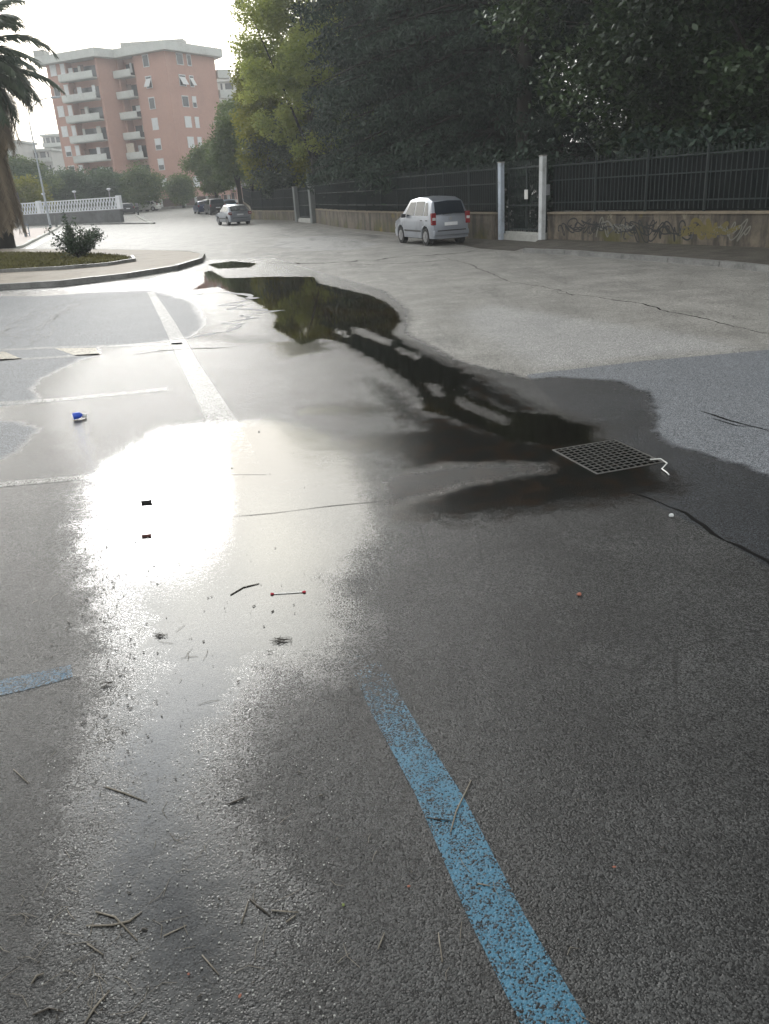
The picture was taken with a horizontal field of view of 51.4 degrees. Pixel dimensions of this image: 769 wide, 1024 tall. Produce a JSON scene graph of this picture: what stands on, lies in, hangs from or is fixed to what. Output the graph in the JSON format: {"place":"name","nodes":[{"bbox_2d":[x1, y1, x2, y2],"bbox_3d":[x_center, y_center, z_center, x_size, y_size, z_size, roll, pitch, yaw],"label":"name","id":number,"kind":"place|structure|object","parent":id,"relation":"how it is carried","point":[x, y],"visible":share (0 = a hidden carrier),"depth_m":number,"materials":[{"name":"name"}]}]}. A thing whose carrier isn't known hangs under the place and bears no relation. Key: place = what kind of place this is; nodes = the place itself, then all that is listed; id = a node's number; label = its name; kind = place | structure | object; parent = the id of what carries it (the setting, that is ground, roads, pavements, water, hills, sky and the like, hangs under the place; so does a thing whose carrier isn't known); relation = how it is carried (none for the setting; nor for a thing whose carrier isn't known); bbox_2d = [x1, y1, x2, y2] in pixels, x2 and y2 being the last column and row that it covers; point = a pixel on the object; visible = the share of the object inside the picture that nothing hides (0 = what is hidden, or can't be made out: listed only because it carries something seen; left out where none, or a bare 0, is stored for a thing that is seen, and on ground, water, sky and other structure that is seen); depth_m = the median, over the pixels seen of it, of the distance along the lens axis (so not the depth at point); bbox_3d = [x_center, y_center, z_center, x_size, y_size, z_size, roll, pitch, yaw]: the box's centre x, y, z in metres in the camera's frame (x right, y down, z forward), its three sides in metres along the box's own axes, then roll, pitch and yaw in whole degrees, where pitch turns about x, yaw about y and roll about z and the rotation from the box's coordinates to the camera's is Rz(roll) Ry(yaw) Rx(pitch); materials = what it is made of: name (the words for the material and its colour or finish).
{"place":"outdoors","nodes":[
{"label":"outdoors","id":0,"kind":"place"},
{"bbox_2d":[13,227,54,245],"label":"pavement","id":1,"kind":"structure","parent":0,"point":[20,239],"depth_m":64.49,"materials":[{"name":"concrete"}]},
{"bbox_2d":[29,96,60,226],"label":"street lamp","id":2,"kind":"object","parent":1,"relation":"on","point":[46,206],"visible":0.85,"depth_m":80.06,"materials":[{"name":"metal"}]},
{"bbox_2d":[0,250,128,268],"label":"grass","id":3,"kind":"structure","parent":0,"point":[21,259],"depth_m":29.05,"materials":[{"name":"plant"}]},
{"bbox_2d":[43,212,107,257],"bbox_3d":[-11.328,-10.308,29.650,2.268,1.747,1.715,2,23,13],"label":"bush","id":4,"kind":"object","parent":3,"relation":"on","point":[80,244],"visible":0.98,"depth_m":29.51,"materials":[{"name":"green plant"}]},
{"bbox_2d":[0,249,199,283],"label":"island pavement","id":5,"kind":"structure","parent":0,"point":[148,259],"depth_m":25.64,"materials":[{"name":"concrete"}]},
{"bbox_2d":[0,0,65,248],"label":"palm tree","id":6,"kind":"object","parent":5,"relation":"on","point":[14,81],"visible":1,"depth_m":40.88,"materials":[{"name":"green plant"}]},
{"bbox_2d":[0,255,135,272],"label":"bed kerb","id":7,"kind":"structure","parent":5,"relation":"on","point":[133,259],"depth_m":26.07,"materials":[{"name":"concrete"}]},
{"bbox_2d":[0,0,620,148],"label":"sky","id":8,"kind":"structure","parent":0,"point":[65,25],"materials":[{"name":"white"}]},
{"bbox_2d":[0,190,768,1023],"bbox_3d":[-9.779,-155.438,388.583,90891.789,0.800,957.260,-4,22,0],"label":"road","id":9,"kind":"structure","parent":0,"point":[432,410],"depth_m":3.92,"materials":[{"name":"asphalt"}]},
{"bbox_2d":[0,352,20,360],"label":"hatched marking","id":10,"kind":"object","parent":9,"relation":"on","point":[5,355],"visible":1,"depth_m":11.86,"materials":[{"name":"beige paint"}]},
{"bbox_2d":[7,140,37,162],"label":"residential block","id":11,"kind":"structure","parent":9,"relation":"on","point":[26,150],"depth_m":198.27,"materials":[{"name":"paint"}]},
{"bbox_2d":[8,154,52,218],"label":"garden tree","id":12,"kind":"object","parent":9,"relation":"on","point":[19,169],"visible":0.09,"depth_m":106.86,"materials":[{"name":"green plant"}]},
{"bbox_2d":[12,174,58,213],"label":"garden tree","id":13,"kind":"object","parent":9,"relation":"on","point":[29,189],"visible":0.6,"depth_m":98.39,"materials":[{"name":"green plant"}]},
{"bbox_2d":[9,225,61,248],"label":"pavement kerb","id":14,"kind":"structure","parent":9,"relation":"on","point":[30,241],"depth_m":53.62,"materials":[{"name":"concrete"}]},
{"bbox_2d":[7,153,64,203],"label":"garden tree","id":15,"kind":"object","parent":9,"relation":"on","point":[33,164],"visible":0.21,"depth_m":109.33,"materials":[{"name":"green plant"}]},
{"bbox_2d":[0,665,72,695],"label":"parking line","id":16,"kind":"object","parent":9,"relation":"on","point":[23,682],"visible":1,"depth_m":3.67,"materials":[{"name":"blue paint"}]},
{"bbox_2d":[26,231,64,248],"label":"edge line","id":17,"kind":"object","parent":9,"relation":"on","point":[39,243],"visible":0.57,"depth_m":51.69,"materials":[{"name":"paint"}]},
{"bbox_2d":[33,148,65,176],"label":"residential block","id":18,"kind":"structure","parent":9,"relation":"on","point":[52,157],"depth_m":204.60,"materials":[{"name":"paint"}]},
{"bbox_2d":[0,353,98,360],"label":"parking line","id":19,"kind":"object","parent":9,"relation":"on","point":[50,357],"visible":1,"depth_m":11.59,"materials":[{"name":"white paint"}]},
{"bbox_2d":[39,133,61,148],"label":"residential block","id":20,"kind":"structure","parent":9,"relation":"on","point":[51,140],"depth_m":211.18,"materials":[{"name":"paint"}]},
{"bbox_2d":[0,471,127,486],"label":"parking line","id":21,"kind":"object","parent":9,"relation":"on","point":[43,480],"visible":1,"depth_m":6.37,"materials":[{"name":"white paint"}]},
{"bbox_2d":[42,166,94,211],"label":"garden tree","id":22,"kind":"object","parent":9,"relation":"on","point":[66,178],"visible":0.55,"depth_m":116.54,"materials":[{"name":"green plant"}]},
{"bbox_2d":[0,293,144,353],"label":"tyre mark","id":23,"kind":"object","parent":9,"relation":"on","point":[6,327],"visible":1,"depth_m":14.97,"materials":[{"name":"rubber"}]},
{"bbox_2d":[55,348,99,355],"bbox_3d":[-4.510,-2.415,11.968,0.443,0.001,1.296,-19,27,-34],"label":"hatched marking","id":24,"kind":"object","parent":9,"relation":"on","point":[80,351],"visible":1,"depth_m":11.95,"materials":[{"name":"beige paint"}]},
{"bbox_2d":[49,165,112,210],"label":"garden tree","id":25,"kind":"object","parent":9,"relation":"on","point":[91,181],"visible":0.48,"depth_m":117.48,"materials":[{"name":"green plant"}]},
{"bbox_2d":[0,387,167,404],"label":"parking line","id":26,"kind":"object","parent":9,"relation":"on","point":[79,397],"visible":1,"depth_m":9.06,"materials":[{"name":"white paint"}]},
{"bbox_2d":[17,293,156,348],"bbox_3d":[-6.050,-3.817,15.657,1.814,0.001,6.882,-4,22,0],"label":"tyre mark","id":27,"kind":"object","parent":9,"relation":"on","point":[48,319],"visible":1,"depth_m":14.82,"materials":[{"name":"rubber"}]},
{"bbox_2d":[0,343,181,350],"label":"parking line","id":28,"kind":"object","parent":9,"relation":"on","point":[89,346],"visible":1,"depth_m":12.30,"materials":[{"name":"white paint"}]},
{"bbox_2d":[0,258,202,289],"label":"island kerb","id":29,"kind":"structure","parent":9,"relation":"on","point":[84,280],"depth_m":22.57,"materials":[{"name":"concrete"}]},
{"bbox_2d":[31,293,171,342],"bbox_3d":[-6.127,-3.904,15.883,1.766,0.001,6.320,0,22,8],"label":"tyre mark","id":30,"kind":"object","parent":9,"relation":"on","point":[61,313],"visible":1,"depth_m":15.71,"materials":[{"name":"asphalt"}]},
{"bbox_2d":[84,165,130,208],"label":"garden tree","id":31,"kind":"object","parent":9,"relation":"on","point":[108,174],"visible":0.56,"depth_m":119.22,"materials":[{"name":"green plant"}]},
{"bbox_2d":[45,293,181,338],"bbox_3d":[-6.071,-4.018,16.154,2.135,0.001,5.880,1,23,12],"label":"tyre mark","id":32,"kind":"object","parent":9,"relation":"on","point":[51,332],"visible":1,"depth_m":15.51,"materials":[{"name":"asphalt"}]},
{"bbox_2d":[86,911,141,925],"bbox_3d":[-0.814,1.234,2.405,0.164,0.006,0.028,-9,23,-13],"label":"twig","id":33,"kind":"object","parent":9,"relation":"on","point":[123,922],"visible":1,"depth_m":2.40,"materials":[{"name":"wood"}]},
{"bbox_2d":[95,911,137,940],"bbox_3d":[-0.798,1.235,2.400,0.194,0.006,0.024,11,26,32],"label":"twig","id":34,"kind":"object","parent":9,"relation":"on","point":[115,917],"visible":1,"depth_m":2.41,"materials":[{"name":"wood"}]},
{"bbox_2d":[83,222,154,224],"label":"kerb","id":35,"kind":"structure","parent":9,"relation":"on","point":[116,223],"depth_m":82.44,"materials":[{"name":"concrete"}]},
{"bbox_2d":[122,203,134,214],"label":"parked car","id":36,"kind":"object","parent":9,"relation":"on","point":[128,207],"visible":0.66,"depth_m":108.98,"materials":[{"name":"black paint"}]},
{"bbox_2d":[33,39,232,210],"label":"apartment building","id":37,"kind":"structure","parent":9,"relation":"on","point":[153,103],"depth_m":149.43,"materials":[{"name":"paint"}]},
{"bbox_2d":[141,54,149,67],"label":"window","id":38,"kind":"structure","parent":37,"relation":"in","point":[145,59],"depth_m":144.83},
{"bbox_2d":[144,75,152,88],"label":"window","id":39,"kind":"structure","parent":37,"relation":"in","point":[148,80],"depth_m":145.89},
{"bbox_2d":[175,52,183,64],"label":"window","id":40,"kind":"structure","parent":37,"relation":"in","point":[179,57],"depth_m":145.48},
{"bbox_2d":[178,74,188,86],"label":"window","id":41,"kind":"structure","parent":37,"relation":"in","point":[182,79],"depth_m":146.59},
{"bbox_2d":[184,116,192,127],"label":"window","id":42,"kind":"structure","parent":37,"relation":"in","point":[188,124],"depth_m":149.32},
{"bbox_2d":[115,159,169,210],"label":"garden tree","id":43,"kind":"object","parent":9,"relation":"on","point":[142,188],"visible":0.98,"depth_m":116.23,"materials":[{"name":"green plant"}]},
{"bbox_2d":[135,201,161,211],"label":"parked car","id":44,"kind":"object","parent":9,"relation":"on","point":[155,205],"visible":0.57,"depth_m":118.27,"materials":[{"name":"paint"}]},
{"bbox_2d":[107,249,205,261],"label":"island kerb","id":45,"kind":"structure","parent":9,"relation":"on","point":[202,256],"depth_m":31.25,"materials":[{"name":"concrete"}]},
{"bbox_2d":[160,171,198,207],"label":"garden tree","id":46,"kind":"object","parent":9,"relation":"on","point":[181,188],"visible":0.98,"depth_m":125.99,"materials":[{"name":"green plant"}]},
{"bbox_2d":[40,756,345,1023],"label":"pale grit","id":47,"kind":"object","parent":9,"relation":"on","point":[180,912],"visible":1,"depth_m":2.39,"materials":[{"name":"gravel"}]},
{"bbox_2d":[193,200,206,213],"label":"parked car","id":48,"kind":"object","parent":9,"relation":"on","point":[198,207],"visible":0.54,"depth_m":95.08,"materials":[{"name":"grey paint"}]},
{"bbox_2d":[147,292,265,474],"bbox_3d":[-3.309,-2.802,12.736,0.280,0.001,14.847,-10,23,-15],"label":"parking line","id":49,"kind":"object","parent":9,"relation":"on","point":[237,449],"visible":1,"depth_m":8.10,"materials":[{"name":"white paint"}]},
{"bbox_2d":[177,136,242,197],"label":"street tree","id":50,"kind":"object","parent":9,"relation":"on","point":[198,166],"visible":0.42,"depth_m":97.27,"materials":[{"name":"green plant"}]},
{"bbox_2d":[146,292,282,339],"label":"puddle","id":51,"kind":"object","parent":9,"relation":"on","point":[250,296],"visible":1,"depth_m":15.12,"materials":[{"name":"liquid"}]},
{"bbox_2d":[204,198,225,214],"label":"parked car","id":52,"kind":"object","parent":9,"relation":"on","point":[213,205],"visible":0.86,"depth_m":90.67,"materials":[{"name":"black paint"}]},
{"bbox_2d":[201,105,248,203],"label":"street tree","id":53,"kind":"object","parent":9,"relation":"on","point":[223,158],"visible":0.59,"depth_m":74.75,"materials":[{"name":"green plant"}]},
{"bbox_2d":[219,99,242,201],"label":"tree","id":54,"kind":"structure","parent":9,"relation":"on","point":[234,195],"depth_m":181.38,"materials":[{"name":"green plant"}]},
{"bbox_2d":[216,204,251,224],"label":"parked car","id":55,"kind":"object","parent":9,"relation":"on","point":[229,214],"visible":1,"depth_m":60.89,"materials":[{"name":"silver paint"}]},
{"bbox_2d":[211,99,260,191],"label":"street tree","id":56,"kind":"object","parent":9,"relation":"on","point":[226,104],"visible":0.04,"depth_m":80.91,"materials":[{"name":"green plant"}]},
{"bbox_2d":[217,79,274,188],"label":"residential block","id":57,"kind":"structure","parent":9,"relation":"on","point":[223,84],"depth_m":181.00,"materials":[{"name":"paint"}]},
{"bbox_2d":[204,243,300,256],"bbox_3d":[-6.021,-10.539,32.207,2.551,0.001,11.158,-13,24,-22],"label":"road patch seam","id":58,"kind":"object","parent":9,"relation":"on","point":[228,253],"visible":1,"depth_m":31.85,"materials":[{"name":"asphalt"}]},
{"bbox_2d":[227,52,286,189],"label":"poplar tree","id":59,"kind":"object","parent":9,"relation":"on","point":[255,106],"visible":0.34,"depth_m":64.84,"materials":[{"name":"green plant"}]},
{"bbox_2d":[243,201,294,220],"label":"stone wall","id":60,"kind":"structure","parent":9,"relation":"on","point":[289,215],"depth_m":67.01,"materials":[{"name":"stone"}]},
{"bbox_2d":[241,181,294,210],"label":"metal railing","id":61,"kind":"object","parent":60,"relation":"on","point":[281,199],"visible":0.94,"depth_m":67.29,"materials":[{"name":"metal"}]},
{"bbox_2d":[237,100,318,199],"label":"tree","id":62,"kind":"object","parent":9,"relation":"on","point":[284,154],"visible":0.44,"depth_m":65.15,"materials":[{"name":"green plant"}]},
{"bbox_2d":[254,172,325,191],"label":"hedge","id":63,"kind":"object","parent":9,"relation":"on","point":[301,184],"visible":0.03,"depth_m":65.05,"materials":[{"name":"plant"}]},
{"bbox_2d":[227,0,356,181],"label":"poplar tree","id":64,"kind":"object","parent":9,"relation":"on","point":[289,59],"visible":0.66,"depth_m":56.83,"materials":[{"name":"green plant"}]},
{"bbox_2d":[1,593,593,1023],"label":"pine needles","id":65,"kind":"object","parent":9,"relation":"on","point":[171,919],"visible":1,"depth_m":2.32,"materials":[{"name":"plant"}]},
{"bbox_2d":[279,87,326,187],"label":"tree","id":66,"kind":"object","parent":9,"relation":"on","point":[298,164],"visible":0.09,"depth_m":63.49,"materials":[{"name":"green plant"}]},
{"bbox_2d":[295,108,361,184],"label":"tree","id":67,"kind":"object","parent":9,"relation":"on","point":[321,155],"visible":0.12,"depth_m":59.13,"materials":[{"name":"green plant"}]},
{"bbox_2d":[251,219,442,241],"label":"verge","id":68,"kind":"structure","parent":9,"relation":"on","point":[358,230],"depth_m":43.36,"materials":[{"name":"concrete"}]},
{"bbox_2d":[292,186,299,221],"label":"gate post","id":69,"kind":"object","parent":68,"relation":"on","point":[296,203],"visible":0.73,"depth_m":58.70,"materials":[{"name":"metal"}]},
{"bbox_2d":[297,188,309,222],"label":"metal gate","id":70,"kind":"structure","parent":69,"relation":"attached to","point":[303,201],"depth_m":57.13,"materials":[{"name":"metal"}]},
{"bbox_2d":[307,184,315,223],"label":"gate post","id":71,"kind":"object","parent":68,"relation":"on","point":[312,203],"visible":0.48,"depth_m":53.74,"materials":[{"name":"stone"}]},
{"bbox_2d":[315,208,497,239],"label":"stone wall","id":72,"kind":"structure","parent":68,"relation":"on","point":[482,225],"depth_m":38.81,"materials":[{"name":"stone"}]},
{"bbox_2d":[313,152,497,211],"bbox_3d":[-0.910,-16.640,41.296,1.180,1.990,29.411,-10,23,-15],"label":"metal railing","id":73,"kind":"object","parent":72,"relation":"on","point":[474,191],"visible":0.78,"depth_m":34.34,"materials":[{"name":"metal"}]},
{"bbox_2d":[331,95,389,162],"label":"tree","id":74,"kind":"object","parent":9,"relation":"on","point":[354,120],"visible":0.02,"depth_m":48.94,"materials":[{"name":"green plant"}]},
{"bbox_2d":[7,352,749,1023],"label":"debris crumbs","id":75,"kind":"object","parent":9,"relation":"on","point":[161,716],"visible":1,"depth_m":3.37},
{"bbox_2d":[313,0,461,197],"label":"cedar tree","id":76,"kind":"object","parent":9,"relation":"on","point":[330,126],"visible":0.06,"depth_m":48.45,"materials":[{"name":"green plant"}]},
{"bbox_2d":[287,0,545,201],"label":"cedar tree","id":77,"kind":"object","parent":9,"relation":"on","point":[370,148],"visible":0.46,"depth_m":39.96,"materials":[{"name":"green plant"}]},
{"bbox_2d":[322,0,514,145],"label":"tree","id":78,"kind":"object","parent":9,"relation":"on","point":[337,68],"visible":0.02,"depth_m":49.26,"materials":[{"name":"green plant"}]},
{"bbox_2d":[395,196,469,245],"bbox_3d":[1.655,-10.723,29.316,1.776,1.622,3.912,-11,23,-17],"label":"parked minivan","id":79,"kind":"object","parent":9,"relation":"on","point":[428,220],"visible":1,"depth_m":27.86,"materials":[{"name":"silver paint"}]},
{"bbox_2d":[337,134,578,232],"bbox_3d":[1.316,-16.484,41.195,4.004,4.019,29.965,-10,23,-15],"label":"hedge","id":80,"kind":"object","parent":9,"relation":"on","point":[482,160],"visible":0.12,"depth_m":30.52,"materials":[{"name":"plant"}]},
{"bbox_2d":[334,629,589,1023],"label":"parking line","id":81,"kind":"object","parent":9,"relation":"on","point":[534,986],"visible":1,"depth_m":2.54,"materials":[{"name":"blue paint"}]},
{"bbox_2d":[450,780,470,831],"bbox_3d":[0.262,1.016,2.774,0.013,0.006,0.262,5,24,20],"label":"twig","id":82,"kind":"object","parent":81,"relation":"on","point":[458,806],"visible":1,"depth_m":2.76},
{"bbox_2d":[350,0,647,223],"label":"cedar tree","id":83,"kind":"object","parent":9,"relation":"on","point":[502,86],"visible":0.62,"depth_m":35.35,"materials":[{"name":"green plant"}]},
{"bbox_2d":[513,0,531,227],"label":"pine trunk","id":84,"kind":"object","parent":9,"relation":"on","point":[525,61],"visible":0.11,"depth_m":33.30,"materials":[{"name":"brown plant"}]},
{"bbox_2d":[458,0,633,151],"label":"tree","id":85,"kind":"object","parent":9,"relation":"on","point":[571,49],"depth_m":41.15,"materials":[{"name":"green plant"}]},
{"bbox_2d":[434,0,697,218],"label":"cedar tree","id":86,"kind":"object","parent":9,"relation":"on","point":[577,151],"visible":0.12,"depth_m":36.27,"materials":[{"name":"green plant"}]},
{"bbox_2d":[553,439,664,474],"bbox_3d":[1.696,-0.430,6.110,0.573,0.009,0.652,-10,23,-16],"label":"drain grate","id":87,"kind":"object","parent":9,"relation":"on","point":[607,456],"visible":0.99,"depth_m":6.08,"materials":[{"name":"metal"}]},
{"bbox_2d":[465,0,768,157],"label":"evergreen tree","id":88,"kind":"object","parent":9,"relation":"on","point":[668,86],"visible":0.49,"depth_m":26.10,"materials":[{"name":"green plant"}]},
{"bbox_2d":[523,248,768,271],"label":"kerb","id":89,"kind":"structure","parent":9,"relation":"on","point":[732,264],"depth_m":18.84,"materials":[{"name":"concrete"}]},
{"bbox_2d":[560,293,762,332],"bbox_3d":[4.170,-3.231,12.628,0.386,0.001,5.518,-10,23,-16],"label":"road crack","id":90,"kind":"object","parent":9,"relation":"on","point":[673,312],"visible":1,"depth_m":11.93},
{"bbox_2d":[597,0,768,141],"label":"evergreen tree","id":91,"kind":"object","parent":9,"relation":"on","point":[742,85],"visible":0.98,"depth_m":22.23,"materials":[{"name":"green plant"}]},
{"bbox_2d":[603,0,768,151],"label":"tree","id":92,"kind":"object","parent":9,"relation":"on","point":[751,45],"visible":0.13,"depth_m":33.12,"materials":[{"name":"green plant"}]},
{"bbox_2d":[604,114,768,210],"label":"hedge","id":93,"kind":"object","parent":9,"relation":"on","point":[685,141],"visible":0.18,"depth_m":22.69,"materials":[{"name":"plant"}]},
{"bbox_2d":[631,492,768,563],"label":"road crack","id":94,"kind":"object","parent":9,"relation":"on","point":[708,529],"visible":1,"depth_m":4.74,"materials":[{"name":"asphalt"}]},
{"bbox_2d":[722,0,768,125],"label":"evergreen tree","id":95,"kind":"object","parent":9,"relation":"on","point":[757,90],"visible":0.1,"depth_m":29.32,"materials":[{"name":"green plant"}]},
{"bbox_2d":[441,238,533,250],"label":"driveway","id":96,"kind":"structure","parent":0,"point":[508,245],"depth_m":27.07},
{"bbox_2d":[497,162,504,239],"bbox_3d":[4.139,-11.015,28.364,0.190,2.590,0.190,-14,24,-24],"label":"gate post","id":97,"kind":"object","parent":96,"relation":"on","point":[500,200],"visible":0.92,"depth_m":28.30,"materials":[{"name":"metal"}]},
{"bbox_2d":[504,159,547,241],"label":"metal gate","id":98,"kind":"structure","parent":97,"relation":"attached to","point":[526,235],"depth_m":27.38,"materials":[{"name":"metal"}]},
{"bbox_2d":[538,155,549,239],"bbox_3d":[5.183,-10.144,25.963,0.306,2.660,0.225,-14,24,-24],"label":"gate post","id":99,"kind":"object","parent":96,"relation":"on","point":[544,189],"visible":0.87,"depth_m":25.84,"materials":[{"name":"metal"}]},
{"bbox_2d":[527,239,768,264],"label":"pavement","id":100,"kind":"structure","parent":0,"point":[758,255],"depth_m":20.43,"materials":[{"name":"concrete"}]},
{"bbox_2d":[547,210,768,247],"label":"stone wall","id":101,"kind":"structure","parent":100,"relation":"on","point":[744,228],"depth_m":21.98,"materials":[{"name":"beige stone"}]},
{"bbox_2d":[551,130,768,211],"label":"metal railing","id":102,"kind":"object","parent":101,"relation":"on","point":[730,181],"visible":1,"depth_m":21.81,"materials":[{"name":"metal"}]},
{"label":"far pavement","id":103,"kind":"structure","parent":0,"visible":0},
{"bbox_2d":[23,209,124,225],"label":"retaining wall","id":104,"kind":"structure","parent":103,"relation":"on","point":[104,216],"depth_m":89.35,"materials":[{"name":"concrete"}]},
{"bbox_2d":[21,195,122,214],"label":"balustrade","id":105,"kind":"object","parent":104,"relation":"on","point":[41,210],"visible":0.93,"depth_m":89.44,"materials":[{"name":"concrete"}]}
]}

